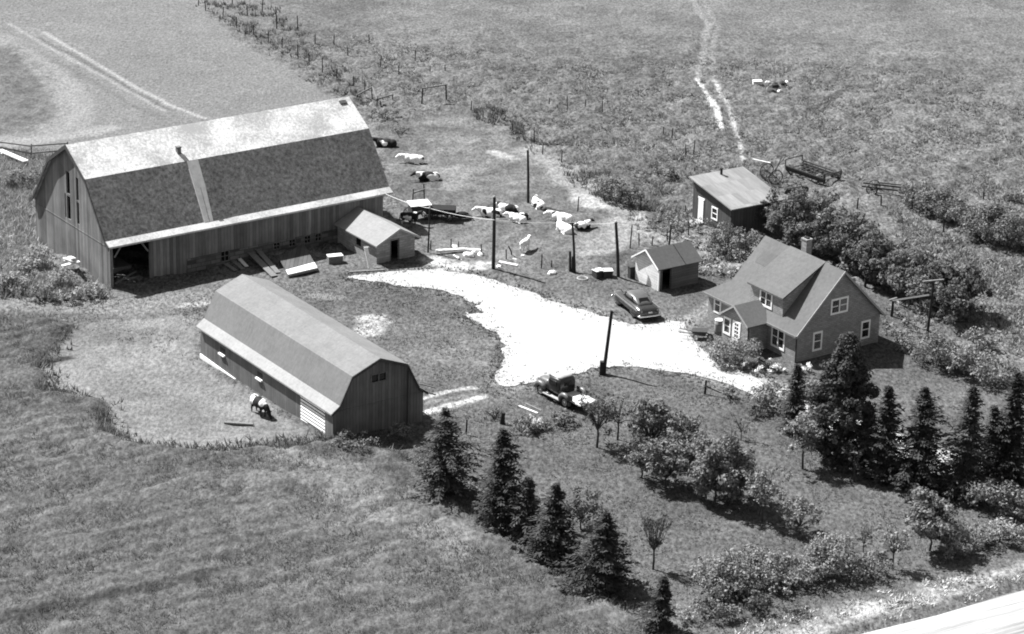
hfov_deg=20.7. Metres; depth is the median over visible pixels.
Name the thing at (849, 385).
pine tree
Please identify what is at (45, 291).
weed clump
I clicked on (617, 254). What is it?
utility pole
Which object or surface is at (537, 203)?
cow
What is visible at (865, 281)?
clothesline post
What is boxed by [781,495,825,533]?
orchard tree
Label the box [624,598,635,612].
wire fence
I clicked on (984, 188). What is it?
hedge bush
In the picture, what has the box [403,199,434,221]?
hay wagon
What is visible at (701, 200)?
door
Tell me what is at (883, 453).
spruce tree
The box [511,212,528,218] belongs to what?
cow
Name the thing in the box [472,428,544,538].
spruce tree
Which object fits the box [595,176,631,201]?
shrub
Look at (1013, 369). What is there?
garden shrub
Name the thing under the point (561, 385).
pickup truck
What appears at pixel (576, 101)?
wire fence
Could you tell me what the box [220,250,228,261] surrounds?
window
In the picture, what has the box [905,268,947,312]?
windbreak tree
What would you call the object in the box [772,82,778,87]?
stone
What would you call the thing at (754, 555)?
roadside bush
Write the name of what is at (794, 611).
shrub
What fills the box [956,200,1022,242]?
hedge bush
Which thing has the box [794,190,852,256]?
windbreak tree
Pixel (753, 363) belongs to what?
white flowers
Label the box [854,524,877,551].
orchard tree
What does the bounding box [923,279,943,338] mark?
clothesline post
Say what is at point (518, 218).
cow
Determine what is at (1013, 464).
spruce tree
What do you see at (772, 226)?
windbreak tree
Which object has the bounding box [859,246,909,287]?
windbreak tree
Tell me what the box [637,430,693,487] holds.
orchard tree
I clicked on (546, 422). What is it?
flower border
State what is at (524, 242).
calf
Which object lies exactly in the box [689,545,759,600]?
roadside bush
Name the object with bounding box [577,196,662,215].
wire fence
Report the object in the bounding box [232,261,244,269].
plank
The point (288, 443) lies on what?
grain crop
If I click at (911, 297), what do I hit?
clothesline beam
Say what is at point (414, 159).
cow
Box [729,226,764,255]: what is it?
shrub
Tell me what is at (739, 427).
orchard tree
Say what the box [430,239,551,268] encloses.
wire fence
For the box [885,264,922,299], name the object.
windbreak tree
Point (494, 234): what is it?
utility pole
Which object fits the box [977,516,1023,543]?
roadside bush
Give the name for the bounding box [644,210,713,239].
shrub
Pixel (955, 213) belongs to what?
hedge bush
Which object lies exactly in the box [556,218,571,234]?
cow
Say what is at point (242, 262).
plank
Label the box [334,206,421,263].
milk house
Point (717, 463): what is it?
orchard tree
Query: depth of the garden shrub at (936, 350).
193.09 m
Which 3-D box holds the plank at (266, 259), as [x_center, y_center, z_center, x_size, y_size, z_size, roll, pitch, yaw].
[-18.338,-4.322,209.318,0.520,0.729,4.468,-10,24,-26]
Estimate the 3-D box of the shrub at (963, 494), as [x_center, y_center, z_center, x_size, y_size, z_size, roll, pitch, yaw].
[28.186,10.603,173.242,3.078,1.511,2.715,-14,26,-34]
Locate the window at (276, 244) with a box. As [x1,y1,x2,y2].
[274,241,279,249]
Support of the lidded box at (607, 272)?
on the ground at (78, 70)
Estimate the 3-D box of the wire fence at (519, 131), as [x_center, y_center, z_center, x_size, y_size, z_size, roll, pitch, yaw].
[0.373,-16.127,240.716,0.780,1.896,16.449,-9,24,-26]
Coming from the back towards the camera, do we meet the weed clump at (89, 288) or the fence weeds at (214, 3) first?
the fence weeds at (214, 3)
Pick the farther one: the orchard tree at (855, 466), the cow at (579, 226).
the cow at (579, 226)
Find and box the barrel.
[714,318,722,334]
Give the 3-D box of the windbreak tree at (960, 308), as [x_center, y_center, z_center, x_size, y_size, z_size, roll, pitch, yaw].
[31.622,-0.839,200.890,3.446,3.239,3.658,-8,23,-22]
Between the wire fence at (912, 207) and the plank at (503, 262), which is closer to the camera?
the plank at (503, 262)
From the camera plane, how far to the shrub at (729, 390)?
187.17 m
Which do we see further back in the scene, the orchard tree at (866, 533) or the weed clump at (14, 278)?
the weed clump at (14, 278)
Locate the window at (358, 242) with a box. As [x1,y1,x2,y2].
[356,238,360,245]
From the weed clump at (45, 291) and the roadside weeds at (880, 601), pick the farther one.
the weed clump at (45, 291)
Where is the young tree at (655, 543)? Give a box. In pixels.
[640,513,672,569]
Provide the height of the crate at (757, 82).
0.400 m
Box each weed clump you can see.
[0,169,39,189]
[0,270,31,292]
[4,256,33,272]
[20,243,52,269]
[26,281,57,300]
[47,266,76,285]
[57,286,82,303]
[74,281,103,299]
[330,428,380,451]
[368,107,399,119]
[387,420,414,439]
[390,124,409,134]
[410,440,435,468]
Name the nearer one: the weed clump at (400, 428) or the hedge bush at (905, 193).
the weed clump at (400, 428)
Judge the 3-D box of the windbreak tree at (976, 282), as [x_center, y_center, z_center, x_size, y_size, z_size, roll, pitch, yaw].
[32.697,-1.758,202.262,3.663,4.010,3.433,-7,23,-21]
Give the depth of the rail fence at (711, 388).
187.74 m
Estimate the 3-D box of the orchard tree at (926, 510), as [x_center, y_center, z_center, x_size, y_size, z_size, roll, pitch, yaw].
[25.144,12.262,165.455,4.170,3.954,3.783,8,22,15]
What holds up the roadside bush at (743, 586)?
on the ground at (78, 70)
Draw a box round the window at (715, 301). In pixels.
[713,299,720,314]
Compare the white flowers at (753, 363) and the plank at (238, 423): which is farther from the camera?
the white flowers at (753, 363)
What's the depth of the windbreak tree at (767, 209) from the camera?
218.46 m
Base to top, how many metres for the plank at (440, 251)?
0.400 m
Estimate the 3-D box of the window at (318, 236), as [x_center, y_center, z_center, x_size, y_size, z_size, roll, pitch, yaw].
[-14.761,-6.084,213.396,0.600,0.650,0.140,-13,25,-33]
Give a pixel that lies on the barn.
(191, 197)
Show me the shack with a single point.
(735, 196)
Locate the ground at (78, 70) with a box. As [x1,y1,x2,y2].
[0,0,1023,633]
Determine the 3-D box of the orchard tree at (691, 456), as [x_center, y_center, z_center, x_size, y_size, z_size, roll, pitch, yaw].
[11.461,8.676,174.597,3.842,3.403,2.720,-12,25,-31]
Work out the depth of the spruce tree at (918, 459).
173.13 m
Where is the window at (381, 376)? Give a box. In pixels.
[370,371,386,383]
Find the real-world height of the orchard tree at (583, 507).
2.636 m
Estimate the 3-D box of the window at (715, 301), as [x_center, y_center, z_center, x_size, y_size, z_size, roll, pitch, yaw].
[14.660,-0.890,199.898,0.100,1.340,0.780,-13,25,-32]
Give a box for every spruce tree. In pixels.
[403,407,492,505]
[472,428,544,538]
[500,475,543,545]
[508,482,582,576]
[547,509,643,601]
[633,574,680,633]
[775,363,809,437]
[852,384,914,490]
[854,412,874,466]
[888,386,962,500]
[930,385,1002,505]
[977,405,1010,485]
[980,371,1023,492]
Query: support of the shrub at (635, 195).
on the ground at (78, 70)
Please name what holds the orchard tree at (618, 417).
on the ground at (78, 70)
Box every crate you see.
[326,253,342,263]
[752,80,761,84]
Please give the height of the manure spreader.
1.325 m
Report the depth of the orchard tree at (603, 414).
178.29 m
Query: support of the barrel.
on the ground at (78, 70)
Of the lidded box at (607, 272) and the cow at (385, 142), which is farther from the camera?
the cow at (385, 142)
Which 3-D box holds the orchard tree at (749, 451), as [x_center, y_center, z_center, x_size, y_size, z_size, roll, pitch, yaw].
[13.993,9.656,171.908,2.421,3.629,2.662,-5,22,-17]
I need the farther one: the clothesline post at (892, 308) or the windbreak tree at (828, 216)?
the windbreak tree at (828, 216)
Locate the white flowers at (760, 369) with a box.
[740,358,776,375]
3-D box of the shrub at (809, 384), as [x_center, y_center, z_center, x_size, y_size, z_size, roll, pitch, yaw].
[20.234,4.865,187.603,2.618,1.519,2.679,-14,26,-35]
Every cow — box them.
[250,394,271,419]
[372,137,396,147]
[395,153,424,164]
[399,210,425,223]
[410,171,439,181]
[472,206,502,217]
[496,201,518,212]
[503,212,526,223]
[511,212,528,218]
[531,195,545,209]
[543,210,572,221]
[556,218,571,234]
[574,218,594,229]
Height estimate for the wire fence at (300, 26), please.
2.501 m
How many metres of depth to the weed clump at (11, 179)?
224.29 m
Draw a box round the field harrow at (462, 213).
[451,211,472,221]
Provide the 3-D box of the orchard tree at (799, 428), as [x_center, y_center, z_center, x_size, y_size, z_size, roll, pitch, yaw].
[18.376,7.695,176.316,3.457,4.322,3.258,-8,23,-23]
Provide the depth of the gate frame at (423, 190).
222.82 m
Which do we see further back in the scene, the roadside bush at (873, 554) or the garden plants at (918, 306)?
the garden plants at (918, 306)
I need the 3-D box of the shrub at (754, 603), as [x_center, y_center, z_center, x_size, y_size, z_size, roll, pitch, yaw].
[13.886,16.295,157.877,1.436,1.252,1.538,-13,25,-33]
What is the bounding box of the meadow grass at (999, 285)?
[886,205,1023,357]
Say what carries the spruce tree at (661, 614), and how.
on the ground at (78, 70)
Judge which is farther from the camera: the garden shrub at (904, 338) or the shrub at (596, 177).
the shrub at (596, 177)
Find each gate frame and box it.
[412,184,424,199]
[421,84,446,103]
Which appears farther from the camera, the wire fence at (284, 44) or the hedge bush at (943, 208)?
the wire fence at (284, 44)
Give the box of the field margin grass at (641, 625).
[375,444,687,633]
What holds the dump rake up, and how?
on the ground at (78, 70)
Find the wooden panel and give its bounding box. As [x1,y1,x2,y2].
[278,243,317,276]
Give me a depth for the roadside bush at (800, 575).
161.38 m
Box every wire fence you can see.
[198,0,364,93]
[232,0,369,55]
[380,50,445,74]
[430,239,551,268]
[465,411,501,433]
[471,100,562,162]
[549,95,602,111]
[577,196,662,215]
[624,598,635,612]
[629,205,688,247]
[663,127,694,156]
[856,192,984,231]
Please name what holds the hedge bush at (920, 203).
on the ground at (78, 70)
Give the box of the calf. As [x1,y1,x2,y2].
[519,235,531,252]
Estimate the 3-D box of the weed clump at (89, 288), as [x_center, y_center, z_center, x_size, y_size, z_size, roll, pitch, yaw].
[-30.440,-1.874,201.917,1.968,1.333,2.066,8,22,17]
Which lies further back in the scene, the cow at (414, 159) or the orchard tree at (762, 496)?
the cow at (414, 159)
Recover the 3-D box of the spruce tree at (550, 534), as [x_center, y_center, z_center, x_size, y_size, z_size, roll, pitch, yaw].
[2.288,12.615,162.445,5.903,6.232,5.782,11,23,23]
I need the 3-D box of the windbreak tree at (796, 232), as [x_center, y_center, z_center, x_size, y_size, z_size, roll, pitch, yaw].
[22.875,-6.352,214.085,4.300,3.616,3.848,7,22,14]
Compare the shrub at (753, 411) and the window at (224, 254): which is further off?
the window at (224, 254)
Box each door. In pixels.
[671,267,680,288]
[698,196,704,221]
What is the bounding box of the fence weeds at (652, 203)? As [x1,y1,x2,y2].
[621,148,699,229]
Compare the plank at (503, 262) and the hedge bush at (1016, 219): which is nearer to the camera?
the plank at (503, 262)
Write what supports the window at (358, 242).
in the milk house
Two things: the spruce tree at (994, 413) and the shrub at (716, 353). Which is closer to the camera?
the spruce tree at (994, 413)
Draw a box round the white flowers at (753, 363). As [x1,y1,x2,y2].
[739,357,758,368]
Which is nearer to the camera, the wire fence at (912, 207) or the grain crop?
the grain crop
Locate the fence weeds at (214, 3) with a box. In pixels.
[195,0,396,107]
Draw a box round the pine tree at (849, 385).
[802,331,880,472]
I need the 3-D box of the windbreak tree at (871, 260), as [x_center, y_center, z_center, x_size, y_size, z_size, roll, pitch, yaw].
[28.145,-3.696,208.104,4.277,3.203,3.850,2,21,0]
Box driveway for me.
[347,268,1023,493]
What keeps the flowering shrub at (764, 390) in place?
on the ground at (78, 70)
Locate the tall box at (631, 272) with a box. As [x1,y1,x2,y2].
[627,265,635,278]
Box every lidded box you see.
[592,267,602,278]
[602,268,612,277]
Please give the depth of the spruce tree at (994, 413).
173.99 m
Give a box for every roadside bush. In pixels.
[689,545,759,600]
[719,570,764,601]
[732,542,794,583]
[763,571,793,596]
[771,553,820,585]
[800,528,867,580]
[849,548,892,578]
[940,530,971,559]
[964,521,996,548]
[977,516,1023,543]
[1012,524,1023,537]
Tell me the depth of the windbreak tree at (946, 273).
203.21 m
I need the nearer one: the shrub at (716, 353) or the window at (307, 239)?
the shrub at (716, 353)
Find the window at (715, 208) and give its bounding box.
[711,206,717,220]
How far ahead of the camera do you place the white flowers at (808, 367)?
191.34 m
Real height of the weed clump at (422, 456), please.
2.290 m
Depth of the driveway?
197.25 m
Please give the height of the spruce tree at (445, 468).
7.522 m
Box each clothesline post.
[859,267,867,286]
[889,297,897,316]
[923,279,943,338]
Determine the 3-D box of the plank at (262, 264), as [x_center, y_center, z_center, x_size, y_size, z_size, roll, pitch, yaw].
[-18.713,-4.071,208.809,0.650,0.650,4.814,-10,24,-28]
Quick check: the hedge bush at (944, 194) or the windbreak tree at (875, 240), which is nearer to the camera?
the windbreak tree at (875, 240)
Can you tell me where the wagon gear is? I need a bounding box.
[862,179,911,193]
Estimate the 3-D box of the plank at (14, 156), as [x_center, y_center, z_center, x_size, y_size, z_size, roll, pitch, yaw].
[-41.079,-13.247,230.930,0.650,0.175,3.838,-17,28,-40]
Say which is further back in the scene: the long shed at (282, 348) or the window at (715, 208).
the window at (715, 208)
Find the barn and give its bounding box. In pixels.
[29,96,392,287]
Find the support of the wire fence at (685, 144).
on the ground at (78, 70)
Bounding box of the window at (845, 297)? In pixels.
[830,295,848,315]
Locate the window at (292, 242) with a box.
[289,238,295,246]
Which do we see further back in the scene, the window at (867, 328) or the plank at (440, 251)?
the plank at (440, 251)
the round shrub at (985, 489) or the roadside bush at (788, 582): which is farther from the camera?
the round shrub at (985, 489)
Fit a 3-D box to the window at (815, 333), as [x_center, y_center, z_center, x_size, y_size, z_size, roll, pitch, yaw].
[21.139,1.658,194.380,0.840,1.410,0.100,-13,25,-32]
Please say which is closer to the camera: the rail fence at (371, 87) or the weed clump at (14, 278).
the weed clump at (14, 278)
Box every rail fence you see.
[0,141,67,157]
[356,85,392,106]
[704,380,731,398]
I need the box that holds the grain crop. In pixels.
[0,311,643,633]
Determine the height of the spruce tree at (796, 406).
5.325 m
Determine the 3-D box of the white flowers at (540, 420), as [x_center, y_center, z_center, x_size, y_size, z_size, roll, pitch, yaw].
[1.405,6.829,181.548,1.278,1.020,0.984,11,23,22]
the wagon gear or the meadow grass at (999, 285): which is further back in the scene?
the wagon gear
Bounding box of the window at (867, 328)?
[860,319,870,339]
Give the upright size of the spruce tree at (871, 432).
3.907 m
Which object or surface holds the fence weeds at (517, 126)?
on the ground at (78, 70)
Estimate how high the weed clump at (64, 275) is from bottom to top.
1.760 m
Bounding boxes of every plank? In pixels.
[0,149,28,161]
[61,260,79,266]
[63,257,76,261]
[224,263,236,270]
[224,421,253,425]
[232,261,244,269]
[238,258,248,266]
[248,251,276,276]
[255,248,280,272]
[349,269,383,271]
[364,246,371,267]
[435,248,464,254]
[465,248,480,251]
[498,261,517,265]
[518,405,537,413]
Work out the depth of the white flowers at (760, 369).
191.60 m
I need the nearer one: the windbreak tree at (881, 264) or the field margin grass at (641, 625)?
the field margin grass at (641, 625)
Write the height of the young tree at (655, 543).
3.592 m
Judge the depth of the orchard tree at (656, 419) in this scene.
176.83 m
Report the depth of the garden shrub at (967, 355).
191.45 m
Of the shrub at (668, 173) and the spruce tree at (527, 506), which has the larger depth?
the shrub at (668, 173)
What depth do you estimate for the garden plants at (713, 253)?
212.52 m
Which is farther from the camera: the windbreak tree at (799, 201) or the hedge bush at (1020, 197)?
the hedge bush at (1020, 197)
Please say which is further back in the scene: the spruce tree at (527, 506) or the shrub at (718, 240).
the shrub at (718, 240)
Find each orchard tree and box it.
[563,486,603,529]
[576,391,621,447]
[606,391,631,439]
[623,398,680,442]
[624,433,665,478]
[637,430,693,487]
[665,428,709,472]
[668,409,702,453]
[677,431,756,502]
[731,445,757,499]
[733,416,756,439]
[741,467,794,521]
[780,404,837,468]
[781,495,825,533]
[848,443,866,480]
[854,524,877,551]
[875,520,913,568]
[903,485,973,551]
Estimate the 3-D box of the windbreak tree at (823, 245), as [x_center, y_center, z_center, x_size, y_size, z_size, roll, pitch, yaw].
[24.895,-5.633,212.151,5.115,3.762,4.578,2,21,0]
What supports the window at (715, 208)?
in the shack
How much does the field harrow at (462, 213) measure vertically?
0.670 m
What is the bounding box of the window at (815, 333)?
[812,330,822,351]
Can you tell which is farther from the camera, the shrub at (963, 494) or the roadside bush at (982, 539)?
the shrub at (963, 494)
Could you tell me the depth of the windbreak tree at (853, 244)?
209.35 m
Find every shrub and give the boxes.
[583,175,611,187]
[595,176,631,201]
[617,185,644,205]
[639,160,678,176]
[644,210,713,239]
[674,605,700,622]
[690,587,746,623]
[704,220,751,255]
[720,384,737,399]
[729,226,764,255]
[742,595,770,617]
[748,400,768,416]
[750,378,789,408]
[772,597,810,619]
[799,377,828,399]
[807,578,838,595]
[894,331,919,349]
[908,330,963,365]
[940,340,987,374]
[944,478,983,506]
[961,326,999,352]
[965,477,1019,513]
[967,350,1014,387]
[995,488,1023,521]
[1007,363,1023,383]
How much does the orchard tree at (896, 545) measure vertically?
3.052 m
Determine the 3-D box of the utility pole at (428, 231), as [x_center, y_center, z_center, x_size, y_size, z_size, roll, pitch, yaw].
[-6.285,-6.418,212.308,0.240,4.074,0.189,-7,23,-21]
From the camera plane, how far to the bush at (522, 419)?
180.87 m
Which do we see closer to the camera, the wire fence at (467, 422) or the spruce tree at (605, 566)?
the spruce tree at (605, 566)
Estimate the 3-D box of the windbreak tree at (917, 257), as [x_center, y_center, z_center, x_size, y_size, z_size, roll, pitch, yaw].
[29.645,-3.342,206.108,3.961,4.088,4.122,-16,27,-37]
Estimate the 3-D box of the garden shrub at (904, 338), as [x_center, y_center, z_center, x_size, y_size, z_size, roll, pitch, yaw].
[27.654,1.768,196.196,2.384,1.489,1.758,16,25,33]
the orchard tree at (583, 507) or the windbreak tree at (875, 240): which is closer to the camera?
the orchard tree at (583, 507)
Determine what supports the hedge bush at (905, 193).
on the ground at (78, 70)
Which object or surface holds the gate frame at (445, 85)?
on the ground at (78, 70)
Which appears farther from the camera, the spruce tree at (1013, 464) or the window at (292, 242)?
the window at (292, 242)
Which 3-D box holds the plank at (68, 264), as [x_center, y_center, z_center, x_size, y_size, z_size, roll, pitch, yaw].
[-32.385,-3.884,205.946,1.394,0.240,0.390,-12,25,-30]
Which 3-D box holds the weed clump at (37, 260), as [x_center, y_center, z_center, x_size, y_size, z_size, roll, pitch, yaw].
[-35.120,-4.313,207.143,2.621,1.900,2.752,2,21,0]
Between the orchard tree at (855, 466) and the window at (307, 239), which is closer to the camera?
the orchard tree at (855, 466)
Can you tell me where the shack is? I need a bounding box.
[685,166,784,233]
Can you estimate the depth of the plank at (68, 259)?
206.02 m
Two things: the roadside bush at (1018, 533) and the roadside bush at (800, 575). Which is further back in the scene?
the roadside bush at (1018, 533)
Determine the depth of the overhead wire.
208.38 m
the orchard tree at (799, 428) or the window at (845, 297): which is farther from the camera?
the window at (845, 297)
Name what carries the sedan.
on the ground at (78, 70)
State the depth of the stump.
182.16 m
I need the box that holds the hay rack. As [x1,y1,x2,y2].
[784,155,841,184]
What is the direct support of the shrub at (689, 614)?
on the ground at (78, 70)
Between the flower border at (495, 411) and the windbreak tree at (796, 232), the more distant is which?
the windbreak tree at (796, 232)
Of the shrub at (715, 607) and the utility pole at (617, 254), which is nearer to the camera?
the shrub at (715, 607)
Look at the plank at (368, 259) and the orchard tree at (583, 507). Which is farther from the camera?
the plank at (368, 259)
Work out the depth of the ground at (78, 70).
201.70 m
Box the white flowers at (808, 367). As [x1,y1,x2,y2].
[801,362,811,375]
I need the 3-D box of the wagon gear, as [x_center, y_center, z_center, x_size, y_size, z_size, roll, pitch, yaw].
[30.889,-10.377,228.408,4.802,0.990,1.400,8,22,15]
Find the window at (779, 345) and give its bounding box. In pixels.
[770,327,784,351]
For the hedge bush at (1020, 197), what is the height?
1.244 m
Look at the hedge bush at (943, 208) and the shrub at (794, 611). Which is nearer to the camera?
the shrub at (794, 611)
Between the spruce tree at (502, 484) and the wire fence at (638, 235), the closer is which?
the spruce tree at (502, 484)
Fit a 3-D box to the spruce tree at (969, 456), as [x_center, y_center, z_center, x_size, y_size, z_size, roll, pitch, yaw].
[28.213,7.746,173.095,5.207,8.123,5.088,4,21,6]
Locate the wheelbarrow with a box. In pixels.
[678,328,712,338]
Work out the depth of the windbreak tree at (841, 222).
210.32 m
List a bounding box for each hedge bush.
[896,179,935,205]
[913,188,950,211]
[919,185,966,217]
[932,198,971,221]
[943,193,982,225]
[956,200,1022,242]
[960,207,1000,232]
[969,180,1003,191]
[981,217,1022,246]
[990,210,1023,251]
[995,190,1023,203]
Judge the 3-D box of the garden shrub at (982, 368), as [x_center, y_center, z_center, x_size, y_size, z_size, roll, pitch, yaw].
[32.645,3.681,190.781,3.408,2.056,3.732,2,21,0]
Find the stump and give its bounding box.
[499,412,504,424]
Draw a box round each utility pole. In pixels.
[427,207,430,252]
[491,196,495,268]
[527,149,528,202]
[569,223,575,272]
[600,310,612,374]
[615,221,619,276]
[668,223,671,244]
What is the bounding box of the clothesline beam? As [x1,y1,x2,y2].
[892,294,930,300]
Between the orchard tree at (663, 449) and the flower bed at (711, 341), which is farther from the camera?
the flower bed at (711, 341)
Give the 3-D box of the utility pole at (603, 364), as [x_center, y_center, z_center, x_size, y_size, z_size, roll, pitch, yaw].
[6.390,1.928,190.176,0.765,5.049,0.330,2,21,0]
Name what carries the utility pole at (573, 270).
on the ground at (78, 70)
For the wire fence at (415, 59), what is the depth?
258.86 m
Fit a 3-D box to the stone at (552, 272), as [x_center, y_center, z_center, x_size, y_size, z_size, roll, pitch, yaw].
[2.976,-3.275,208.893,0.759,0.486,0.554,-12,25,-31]
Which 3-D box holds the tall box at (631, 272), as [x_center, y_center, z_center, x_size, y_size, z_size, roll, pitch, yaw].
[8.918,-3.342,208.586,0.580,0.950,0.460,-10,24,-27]
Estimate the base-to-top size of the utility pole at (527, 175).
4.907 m
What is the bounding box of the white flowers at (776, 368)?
[770,363,787,372]
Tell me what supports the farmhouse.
on the ground at (78, 70)
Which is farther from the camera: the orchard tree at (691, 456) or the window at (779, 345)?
the window at (779, 345)
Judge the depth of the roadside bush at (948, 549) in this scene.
164.97 m
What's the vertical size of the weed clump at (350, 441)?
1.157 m
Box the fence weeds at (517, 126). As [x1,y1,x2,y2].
[471,102,618,203]
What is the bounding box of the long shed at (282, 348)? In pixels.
[196,274,435,436]
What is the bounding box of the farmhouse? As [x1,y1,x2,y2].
[702,235,885,362]
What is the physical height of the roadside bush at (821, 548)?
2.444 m
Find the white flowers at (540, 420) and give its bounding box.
[527,412,542,432]
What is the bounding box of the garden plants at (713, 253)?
[678,233,757,277]
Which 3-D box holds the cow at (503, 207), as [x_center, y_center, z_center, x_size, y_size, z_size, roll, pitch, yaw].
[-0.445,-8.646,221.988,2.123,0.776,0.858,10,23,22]
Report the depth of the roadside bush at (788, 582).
160.31 m
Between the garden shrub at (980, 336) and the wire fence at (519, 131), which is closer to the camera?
the garden shrub at (980, 336)
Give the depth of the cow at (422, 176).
228.56 m
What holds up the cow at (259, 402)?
on the ground at (78, 70)
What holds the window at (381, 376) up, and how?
in the long shed at (282, 348)
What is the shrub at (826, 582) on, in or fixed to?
on the ground at (78, 70)
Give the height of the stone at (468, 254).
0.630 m
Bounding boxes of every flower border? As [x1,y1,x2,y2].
[482,405,505,418]
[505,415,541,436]
[530,419,557,429]
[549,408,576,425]
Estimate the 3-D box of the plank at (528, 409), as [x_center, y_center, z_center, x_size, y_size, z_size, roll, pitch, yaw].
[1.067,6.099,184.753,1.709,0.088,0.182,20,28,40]
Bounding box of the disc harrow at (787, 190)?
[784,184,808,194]
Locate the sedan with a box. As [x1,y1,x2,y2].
[611,288,660,317]
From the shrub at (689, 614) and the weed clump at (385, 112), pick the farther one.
the weed clump at (385, 112)
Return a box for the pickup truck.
[533,371,594,407]
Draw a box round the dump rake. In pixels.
[752,156,784,183]
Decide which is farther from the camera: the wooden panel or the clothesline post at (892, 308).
the wooden panel
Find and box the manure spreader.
[424,204,471,221]
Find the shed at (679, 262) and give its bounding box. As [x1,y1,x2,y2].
[631,241,702,290]
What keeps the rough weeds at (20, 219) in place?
on the ground at (78, 70)
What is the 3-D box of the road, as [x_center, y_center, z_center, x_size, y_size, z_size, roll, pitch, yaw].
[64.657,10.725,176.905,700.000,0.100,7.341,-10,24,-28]
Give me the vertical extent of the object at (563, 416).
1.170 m
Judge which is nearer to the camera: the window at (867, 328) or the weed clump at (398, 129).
the window at (867, 328)
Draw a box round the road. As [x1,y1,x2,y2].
[863,590,1023,633]
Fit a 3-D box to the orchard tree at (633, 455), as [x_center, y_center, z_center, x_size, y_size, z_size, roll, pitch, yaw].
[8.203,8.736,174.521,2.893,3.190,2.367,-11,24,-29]
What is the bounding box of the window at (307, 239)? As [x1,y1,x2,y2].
[304,235,310,243]
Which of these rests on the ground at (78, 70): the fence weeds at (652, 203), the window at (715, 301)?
the fence weeds at (652, 203)
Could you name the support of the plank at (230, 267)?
on the ground at (78, 70)
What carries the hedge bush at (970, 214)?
on the ground at (78, 70)
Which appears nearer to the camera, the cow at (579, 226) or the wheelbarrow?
the wheelbarrow
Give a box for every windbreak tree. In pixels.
[753,188,790,230]
[764,205,795,233]
[766,188,833,246]
[783,210,829,253]
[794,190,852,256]
[809,216,867,260]
[813,210,883,266]
[835,224,874,275]
[847,228,906,273]
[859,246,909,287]
[867,245,912,269]
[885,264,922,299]
[889,248,940,292]
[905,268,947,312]
[913,257,967,287]
[924,284,980,325]
[943,264,993,309]
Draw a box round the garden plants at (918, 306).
[882,299,936,351]
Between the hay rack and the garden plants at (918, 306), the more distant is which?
the hay rack
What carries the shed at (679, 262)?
on the ground at (78, 70)
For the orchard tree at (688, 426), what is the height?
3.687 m
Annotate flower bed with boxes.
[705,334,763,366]
[706,334,728,351]
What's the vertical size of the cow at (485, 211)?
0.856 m
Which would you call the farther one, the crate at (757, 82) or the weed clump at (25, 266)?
the crate at (757, 82)
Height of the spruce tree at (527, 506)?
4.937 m
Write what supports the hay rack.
on the ground at (78, 70)
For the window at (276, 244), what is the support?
in the barn
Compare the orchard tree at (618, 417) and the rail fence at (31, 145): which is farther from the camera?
the rail fence at (31, 145)
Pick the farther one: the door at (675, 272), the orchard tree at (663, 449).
the door at (675, 272)
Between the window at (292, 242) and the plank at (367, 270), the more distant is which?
the window at (292, 242)
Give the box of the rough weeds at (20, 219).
[0,146,115,301]
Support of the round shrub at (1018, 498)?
on the ground at (78, 70)
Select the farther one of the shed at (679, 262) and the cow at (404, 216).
the cow at (404, 216)
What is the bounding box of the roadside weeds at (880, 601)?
[692,573,1023,633]
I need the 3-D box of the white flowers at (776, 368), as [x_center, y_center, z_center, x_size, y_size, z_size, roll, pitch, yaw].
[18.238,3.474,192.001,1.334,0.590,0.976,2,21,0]
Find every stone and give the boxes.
[463,251,473,256]
[547,270,556,274]
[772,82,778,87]
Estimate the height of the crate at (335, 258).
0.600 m
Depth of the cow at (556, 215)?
219.85 m
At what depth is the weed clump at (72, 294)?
200.92 m
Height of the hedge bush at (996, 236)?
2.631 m
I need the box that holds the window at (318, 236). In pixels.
[315,232,321,241]
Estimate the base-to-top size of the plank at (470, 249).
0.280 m
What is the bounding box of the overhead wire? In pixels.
[386,194,669,224]

